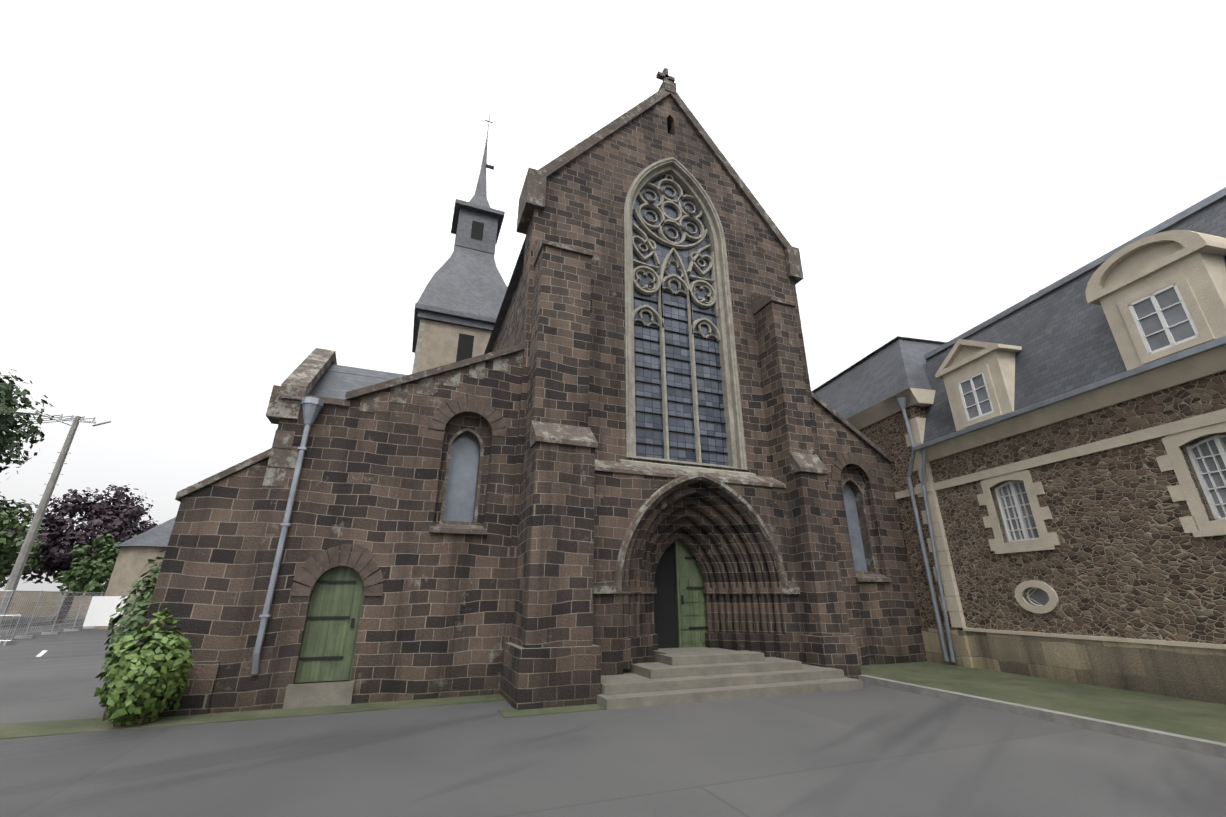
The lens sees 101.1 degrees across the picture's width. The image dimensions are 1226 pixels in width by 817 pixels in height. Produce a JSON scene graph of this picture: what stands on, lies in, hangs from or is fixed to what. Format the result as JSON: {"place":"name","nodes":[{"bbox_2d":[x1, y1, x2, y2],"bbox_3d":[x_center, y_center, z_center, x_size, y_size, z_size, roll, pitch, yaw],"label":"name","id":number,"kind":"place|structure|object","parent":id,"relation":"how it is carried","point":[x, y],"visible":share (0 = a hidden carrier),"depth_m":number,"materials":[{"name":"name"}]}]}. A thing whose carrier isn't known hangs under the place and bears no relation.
{"place":"outdoors","nodes":[
{"label":"outdoors","id":0,"kind":"place"},
{"bbox_2d":[0,591,91,616],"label":"boundary wall","id":1,"kind":"structure","parent":0,"point":[73,611],"depth_m":46.32,"materials":[{"name":"paint"}]},
{"bbox_2d":[207,353,522,713],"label":"church aisle wall","id":2,"kind":"structure","parent":0,"point":[432,622],"depth_m":9.55,"materials":[{"name":"brown stone"}]},
{"bbox_2d":[308,364,468,434],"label":"aisle roof","id":3,"kind":"structure","parent":2,"relation":"on","point":[337,381],"depth_m":11.62,"materials":[{"name":"grey stone"}]},
{"bbox_2d":[359,351,523,412],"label":"coping stones","id":4,"kind":"object","parent":2,"relation":"attached to","point":[370,402],"visible":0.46,"depth_m":10.84,"materials":[{"name":"stone"}]},
{"bbox_2d":[0,617,1225,816],"bbox_3d":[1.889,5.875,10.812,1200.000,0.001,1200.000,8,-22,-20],"label":"asphalt ground","id":5,"kind":"structure","parent":0,"point":[870,750],"depth_m":5.58,"materials":[{"name":"grey asphalt"}]},
{"bbox_2d":[0,615,20,645],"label":"crowd barrier","id":6,"kind":"object","parent":5,"relation":"on","point":[10,642],"visible":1,"depth_m":19.33,"materials":[{"name":"silver metal"}]},
{"bbox_2d":[0,506,44,582],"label":"green tree","id":7,"kind":"object","parent":5,"relation":"on","point":[8,554],"visible":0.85,"depth_m":31.25,"materials":[{"name":"green plant"}]},
{"bbox_2d":[0,369,53,477],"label":"tree","id":8,"kind":"object","parent":5,"relation":"on","point":[8,403],"visible":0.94,"depth_m":35.74,"materials":[{"name":"green plant"}]},
{"bbox_2d":[0,492,63,588],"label":"green tree","id":9,"kind":"object","parent":5,"relation":"on","point":[18,506],"visible":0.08,"depth_m":40.69,"materials":[{"name":"green plant"}]},
{"bbox_2d":[0,416,80,629],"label":"concrete utility pole","id":10,"kind":"object","parent":5,"relation":"on","point":[18,568],"visible":0.94,"depth_m":22.25,"materials":[{"name":"grey concrete"}]},
{"bbox_2d":[0,415,92,426],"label":"utility wires","id":11,"kind":"object","parent":10,"relation":"attached to","point":[34,421],"visible":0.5,"depth_m":23.94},
{"bbox_2d":[12,408,110,564],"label":"utility pole fittings","id":12,"kind":"object","parent":10,"relation":"attached to","point":[27,411],"visible":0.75,"depth_m":23.41,"materials":[{"name":"grey metal"}]},
{"bbox_2d":[36,650,47,656],"bbox_3d":[-18.509,7.938,16.337,0.112,0.004,2.729,18,-27,-40],"label":"road marking line","id":13,"kind":"object","parent":5,"relation":"on","point":[41,653],"visible":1,"depth_m":16.29,"materials":[{"name":"paint"}]},
{"bbox_2d":[0,590,105,642],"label":"wire fence","id":14,"kind":"object","parent":5,"relation":"on","point":[19,636],"visible":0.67,"depth_m":23.83,"materials":[{"name":"silver metal"}]},
{"bbox_2d":[0,484,157,622],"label":"purple tree","id":15,"kind":"object","parent":5,"relation":"on","point":[118,522],"visible":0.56,"depth_m":36.29,"materials":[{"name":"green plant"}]},
{"bbox_2d":[52,534,136,595],"bbox_3d":[-34.102,11.531,34.696,4.812,6.237,5.857,-7,-22,18],"label":"green tree","id":16,"kind":"object","parent":5,"relation":"on","point":[98,569],"visible":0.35,"depth_m":33.06,"materials":[{"name":"green plant"}]},
{"bbox_2d":[83,596,127,625],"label":"site sign boards","id":17,"kind":"object","parent":5,"relation":"on","point":[101,609],"visible":0.93,"depth_m":25.45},
{"bbox_2d":[94,546,166,628],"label":"house wall","id":18,"kind":"structure","parent":5,"relation":"on","point":[129,569],"depth_m":29.81,"materials":[{"name":"paint"}]},
{"bbox_2d":[114,517,175,548],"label":"house roof","id":19,"kind":"structure","parent":18,"relation":"on","point":[158,535],"depth_m":30.81,"materials":[{"name":"stone"}]},
{"bbox_2d":[99,549,164,706],"bbox_3d":[-8.006,3.724,8.643,1.074,2.517,1.135,-7,-22,18],"label":"ivy","id":20,"kind":"object","parent":5,"relation":"on","point":[133,623],"visible":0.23,"depth_m":8.39,"materials":[{"name":"green plant"}]},
{"bbox_2d":[102,458,268,720],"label":"wall","id":21,"kind":"structure","parent":5,"relation":"on","point":[197,584],"depth_m":8.44,"materials":[{"name":"brown stone"}]},
{"bbox_2d":[175,449,270,501],"bbox_3d":[-7.117,1.332,9.499,1.220,1.050,1.190,8,-22,-20],"label":"coping","id":22,"kind":"object","parent":21,"relation":"attached to","point":[223,474],"visible":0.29,"depth_m":8.96,"materials":[{"name":"grey stone"}]},
{"bbox_2d":[0,694,605,738],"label":"grass strip","id":23,"kind":"object","parent":5,"relation":"on","point":[37,728],"visible":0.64,"depth_m":7.73,"materials":[{"name":"green plant"}]},
{"bbox_2d":[94,608,193,727],"bbox_3d":[-6.836,3.807,7.457,1.047,1.590,1.182,8,-22,-20],"label":"bush","id":24,"kind":"object","parent":23,"relation":"on","point":[146,677],"visible":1,"depth_m":7.22,"materials":[{"name":"green plant"}]},
{"bbox_2d":[282,680,354,708],"bbox_3d":[-4.961,4.839,8.556,1.000,0.360,0.350,8,-22,-20],"label":"door step","id":25,"kind":"object","parent":5,"relation":"on","point":[306,695],"visible":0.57,"depth_m":8.40,"materials":[{"name":"stone"}]},
{"bbox_2d":[418,320,491,371],"bbox_3d":[-9.391,3.733,28.643,5.100,16.500,5.100,8,-22,-20],"label":"tower shaft","id":26,"kind":"object","parent":5,"relation":"on","point":[439,344],"depth_m":28.45,"materials":[{"name":"beige paint"}]},
{"bbox_2d":[412,318,425,373],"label":"tower quoins","id":27,"kind":"object","parent":26,"relation":"attached to","point":[418,346],"visible":0.17,"depth_m":27.80,"materials":[{"name":"beige stone"}]},
{"bbox_2d":[412,303,496,352],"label":"tower cornice","id":28,"kind":"structure","parent":26,"relation":"attached to","point":[444,315],"depth_m":28.96,"materials":[{"name":"beige stone"}]},
{"bbox_2d":[417,245,507,317],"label":"tower roof","id":29,"kind":"structure","parent":28,"relation":"on","point":[467,280],"depth_m":30.45,"materials":[{"name":"grey stone"}]},
{"bbox_2d":[454,207,497,254],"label":"belfry wall","id":30,"kind":"structure","parent":29,"relation":"on","point":[487,243],"depth_m":33.15,"materials":[{"name":"stone"}]},
{"bbox_2d":[454,221,483,246],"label":"tower lantern openings","id":31,"kind":"object","parent":30,"relation":"in","point":[477,229],"visible":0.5,"depth_m":33.17,"materials":[{"name":"black"}]},
{"bbox_2d":[451,135,504,243],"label":"spire","id":32,"kind":"structure","parent":30,"relation":"on","point":[478,202],"depth_m":34.75,"materials":[{"name":"grey stone"}]},
{"bbox_2d":[485,115,493,169],"bbox_3d":[-9.136,-19.858,37.360,1.000,5.600,0.430,8,-22,-20],"label":"tower weathervane","id":33,"kind":"object","parent":32,"relation":"on","point":[489,166],"visible":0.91,"depth_m":36.38,"materials":[{"name":"grey metal"}]},
{"bbox_2d":[456,333,473,361],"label":"tower louvres","id":34,"kind":"object","parent":26,"relation":"in","point":[465,346],"visible":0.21,"depth_m":28.80,"materials":[{"name":"grey wood"}]},
{"bbox_2d":[491,269,522,351],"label":"nave side wall","id":35,"kind":"structure","parent":5,"relation":"on","point":[507,336],"depth_m":17.07,"materials":[{"name":"stone"}]},
{"bbox_2d":[484,237,525,353],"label":"nave roof","id":36,"kind":"structure","parent":35,"relation":"on","point":[517,271],"depth_m":17.86,"materials":[{"name":"grey stone"}]},
{"bbox_2d":[500,96,820,694],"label":"church facade wall","id":37,"kind":"structure","parent":5,"relation":"on","point":[586,195],"depth_m":14.08,"materials":[{"name":"brown stone"}]},
{"bbox_2d":[516,67,803,284],"bbox_3d":[1.711,-8.146,16.530,9.040,7.630,1.240,8,-22,-20],"label":"gable coping","id":38,"kind":"object","parent":37,"relation":"on","point":[532,195],"visible":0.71,"depth_m":16.14,"materials":[{"name":"grey stone"}]},
{"bbox_2d":[619,157,755,476],"bbox_3d":[1.834,-3.114,14.322,3.780,10.217,0.540,8,-22,-20],"label":"window tracery","id":39,"kind":"object","parent":37,"relation":"attached to","point":[678,172],"visible":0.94,"depth_m":14.53,"materials":[{"name":"beige stone"}]},
{"bbox_2d":[632,175,727,465],"bbox_3d":[1.758,-3.034,14.495,2.900,9.669,0.030,8,-22,-20],"label":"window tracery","id":40,"kind":"object","parent":39,"relation":"in","point":[650,436],"visible":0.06,"depth_m":13.79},
{"bbox_2d":[633,285,727,453],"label":"window bars","id":41,"kind":"object","parent":39,"relation":"attached to","point":[677,373],"visible":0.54,"depth_m":13.66,"materials":[{"name":"black metal"}]},
{"bbox_2d":[592,471,803,675],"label":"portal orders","id":42,"kind":"object","parent":37,"relation":"on","point":[620,499],"visible":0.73,"depth_m":11.78,"materials":[{"name":"brown stone"}]},
{"bbox_2d":[593,459,799,593],"bbox_3d":[1.781,2.731,11.629,5.450,2.900,0.544,8,-22,-20],"label":"portal hood mould","id":43,"kind":"object","parent":42,"relation":"attached to","point":[719,480],"visible":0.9,"depth_m":11.73,"materials":[{"name":"grey stone"}]},
{"bbox_2d":[623,481,787,668],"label":"portal archivolts","id":44,"kind":"object","parent":37,"relation":"on","point":[637,649],"visible":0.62,"depth_m":11.76,"materials":[{"name":"brown stone"}]},
{"bbox_2d":[501,245,860,709],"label":"buttresses","id":45,"kind":"structure","parent":5,"relation":"on","point":[552,656],"depth_m":10.92,"materials":[{"name":"brown stone"}]},
{"bbox_2d":[530,240,828,474],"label":"buttress caps","id":46,"kind":"object","parent":45,"relation":"on","point":[554,433],"visible":0.71,"depth_m":11.99,"materials":[{"name":"grey stone"}]},
{"bbox_2d":[597,650,862,709],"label":"church steps","id":47,"kind":"structure","parent":5,"relation":"on","point":[677,678],"depth_m":9.58,"materials":[{"name":"grey stone"}]},
{"bbox_2d":[652,647,734,661],"bbox_3d":[1.754,5.713,11.235,1.700,0.598,1.231,8,-22,-20],"label":"door threshold","id":48,"kind":"object","parent":47,"relation":"on","point":[679,650],"visible":0.07,"depth_m":11.23,"materials":[{"name":"grey stone"}]},
{"bbox_2d":[813,401,926,665],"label":"church aisle wall","id":49,"kind":"structure","parent":5,"relation":"on","point":[884,622],"depth_m":13.90,"materials":[{"name":"brown stone"}]},
{"bbox_2d":[811,391,891,581],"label":"stone trim","id":50,"kind":"structure","parent":49,"relation":"attached to","point":[870,575],"depth_m":14.66,"materials":[{"name":"grey stone"}]},
{"bbox_2d":[843,483,866,571],"bbox_3d":[6.825,3.375,14.527,0.840,2.684,0.030,8,-22,-20],"label":"arched window","id":51,"kind":"structure","parent":49,"relation":"attached to","point":[854,531],"depth_m":14.52,"materials":[{"name":"grey glass"}]},
{"bbox_2d":[831,452,878,484],"bbox_3d":[6.974,1.729,14.732,1.783,0.896,0.145,8,-22,-20],"label":"window arch","id":52,"kind":"structure","parent":49,"relation":"attached to","point":[843,461],"depth_m":14.75,"materials":[{"name":"stone"}]},
{"bbox_2d":[859,406,963,630],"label":"pavilion walls","id":53,"kind":"structure","parent":5,"relation":"on","point":[887,435],"depth_m":14.48,"materials":[{"name":"brown stone"}]},
{"bbox_2d":[813,338,942,419],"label":"slate roof","id":54,"kind":"structure","parent":53,"relation":"on","point":[894,367],"depth_m":16.61,"materials":[{"name":"grey stone"}]},
{"bbox_2d":[812,336,946,391],"bbox_3d":[11.422,-1.324,20.542,5.980,0.900,7.200,5,-21,-12],"label":"roof ridge flashing","id":55,"kind":"object","parent":54,"relation":"on","point":[876,351],"visible":0.07,"depth_m":17.36,"materials":[{"name":"grey metal"}]},
{"bbox_2d":[846,388,966,627],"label":"quoins","id":56,"kind":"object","parent":53,"relation":"attached to","point":[884,409],"depth_m":14.07,"materials":[{"name":"beige stone"}]},
{"bbox_2d":[896,397,954,661],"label":"pavilion downpipes","id":57,"kind":"object","parent":53,"relation":"attached to","point":[902,402],"visible":0.85,"depth_m":13.52,"materials":[{"name":"grey metal"}]},
{"bbox_2d":[859,675,1225,757],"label":"kerb","id":58,"kind":"structure","parent":5,"relation":"on","point":[1204,746],"depth_m":7.19,"materials":[{"name":"concrete"}]},
{"bbox_2d":[860,661,1225,742],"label":"grass strip","id":59,"kind":"object","parent":5,"relation":"on","point":[1194,718],"depth_m":8.59,"materials":[{"name":"green plant"}]},
{"bbox_2d":[921,628,973,667],"bbox_3d":[8.776,6.183,12.966,0.560,0.930,1.340,5,-21,-12],"label":"wall base","id":60,"kind":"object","parent":59,"relation":"on","point":[934,651],"depth_m":12.80,"materials":[{"name":"beige stone"}]},
{"bbox_2d":[966,631,1225,704],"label":"wall plinth","id":61,"kind":"structure","parent":59,"relation":"on","point":[1194,673],"depth_m":9.52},
{"bbox_3d":[-8.141,6.376,19.577,5.200,5.200,20.980,8,-22,-20],"label":"aisle","id":62,"kind":"object","parent":5,"relation":"on","visible":0},
{"bbox_2d":[251,397,323,674],"bbox_3d":[-5.828,2.071,8.974,0.361,4.761,0.380,8,-22,-20],"label":"downpipe","id":63,"kind":"object","parent":62,"relation":"attached to","point":[312,407],"visible":0.98,"depth_m":8.97,"materials":[{"name":"metal"}]},
{"bbox_2d":[262,348,336,486],"bbox_3d":[-8.244,1.471,14.611,0.720,3.710,11.270,8,-22,-20],"label":"stone coping","id":64,"kind":"object","parent":62,"relation":"attached to","point":[301,380],"visible":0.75,"depth_m":9.63,"materials":[{"name":"grey stone"}]},
{"bbox_2d":[299,580,355,659],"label":"door hinges","id":65,"kind":"object","parent":62,"relation":"attached to","point":[327,617],"visible":0.88,"depth_m":8.95,"materials":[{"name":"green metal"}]},
{"bbox_2d":[294,566,363,682],"bbox_3d":[-4.983,3.800,9.002,0.860,1.898,0.074,8,-22,-20],"label":"door","id":66,"kind":"structure","parent":62,"relation":"attached to","point":[328,637],"depth_m":8.94,"materials":[{"name":"green wood"}]},
{"bbox_2d":[289,396,506,595],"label":"stone arches","id":67,"kind":"structure","parent":62,"relation":"attached to","point":[311,566],"depth_m":9.28,"materials":[{"name":"stone"}]},
{"bbox_2d":[286,343,524,406],"bbox_3d":[-4.293,-0.748,11.247,4.700,2.150,1.000,8,-22,-20],"label":"wall coping","id":68,"kind":"object","parent":62,"relation":"attached to","point":[376,388],"visible":0.25,"depth_m":10.71,"materials":[{"name":"grey stone"}]},
{"bbox_2d":[429,428,486,534],"bbox_3d":[-3.165,1.496,10.648,1.100,2.287,0.540,8,-22,-20],"label":"window surround","id":69,"kind":"object","parent":62,"relation":"attached to","point":[457,527],"visible":0.96,"depth_m":10.44,"materials":[{"name":"grey stone"}]},
{"bbox_2d":[443,435,478,521],"bbox_3d":[-3.268,1.492,10.922,0.740,2.087,0.030,8,-22,-20],"label":"arched window","id":70,"kind":"structure","parent":69,"relation":"in","point":[461,484],"depth_m":10.89,"materials":[{"name":"grey glass"}]},
{"bbox_2d":[0,0,1225,590],"label":"sky","id":71,"kind":"structure","parent":0,"point":[199,199],"materials":[{"name":"white"}]},
{"bbox_2d":[654,543,677,647],"bbox_3d":[0.433,4.808,15.098,4.400,5.000,5.920,8,-22,-20],"label":"doorway opening","id":72,"kind":"object","parent":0,"point":[665,613],"visible":0.07,"depth_m":12.11,"materials":[{"name":"black"}]},
{"bbox_2d":[674,540,707,647],"bbox_3d":[1.948,4.494,12.395,0.850,2.494,0.090,8,-22,-20],"label":"door","id":73,"kind":"structure","parent":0,"point":[691,611],"depth_m":12.27,"materials":[{"name":"green wood"}]},
{"bbox_2d":[681,557,707,628],"bbox_3d":[1.993,4.499,12.344,0.740,1.650,0.050,8,-22,-20],"label":"church door ironwork","id":74,"kind":"object","parent":73,"relation":"attached to","point":[682,602],"visible":0.65,"depth_m":12.16,"materials":[{"name":"black metal"}]},
{"bbox_2d":[929,371,1225,643],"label":"stone wall","id":75,"kind":"structure","parent":0,"point":[1128,557],"depth_m":9.86,"materials":[{"name":"brown stone"}]},
{"bbox_2d":[918,345,1225,648],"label":"stone trim","id":76,"kind":"structure","parent":75,"relation":"attached to","point":[1178,434],"depth_m":10.07,"materials":[{"name":"beige stone"}]},
{"bbox_2d":[923,197,1225,442],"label":"mansard roof","id":77,"kind":"structure","parent":75,"relation":"on","point":[1062,336],"depth_m":11.41,"materials":[{"name":"grey tile"}]},
{"bbox_2d":[911,187,1225,451],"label":"gutter","id":78,"kind":"object","parent":77,"relation":"attached to","point":[1161,227],"visible":0.89,"depth_m":10.63,"materials":[{"name":"grey metal"}]},
{"bbox_2d":[935,230,1225,430],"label":"dormer surrounds","id":79,"kind":"object","parent":77,"relation":"on","point":[1190,264],"visible":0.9,"depth_m":9.56,"materials":[{"name":"beige stone"}]},
{"bbox_2d":[958,283,1199,420],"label":"window frames","id":80,"kind":"structure","parent":79,"relation":"in","point":[1159,310],"depth_m":9.27,"materials":[{"name":"white wood"}]},
{"bbox_2d":[961,287,1194,418],"bbox_3d":[9.952,-1.583,9.198,0.015,1.080,8.290,5,-21,-12],"label":"dormer glass","id":81,"kind":"object","parent":80,"relation":"in","point":[1173,315],"depth_m":9.23,"materials":[{"name":"grey glass"}]},
{"bbox_2d":[995,434,1225,605],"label":"window frames","id":82,"kind":"structure","parent":75,"relation":"in","point":[1219,443],"depth_m":8.81,"materials":[{"name":"white wood"}]},
{"bbox_2d":[999,437,1225,604],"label":"window panes","id":83,"kind":"structure","parent":82,"relation":"in","point":[1040,596],"depth_m":10.89,"materials":[{"name":"grey glass"}]}
]}

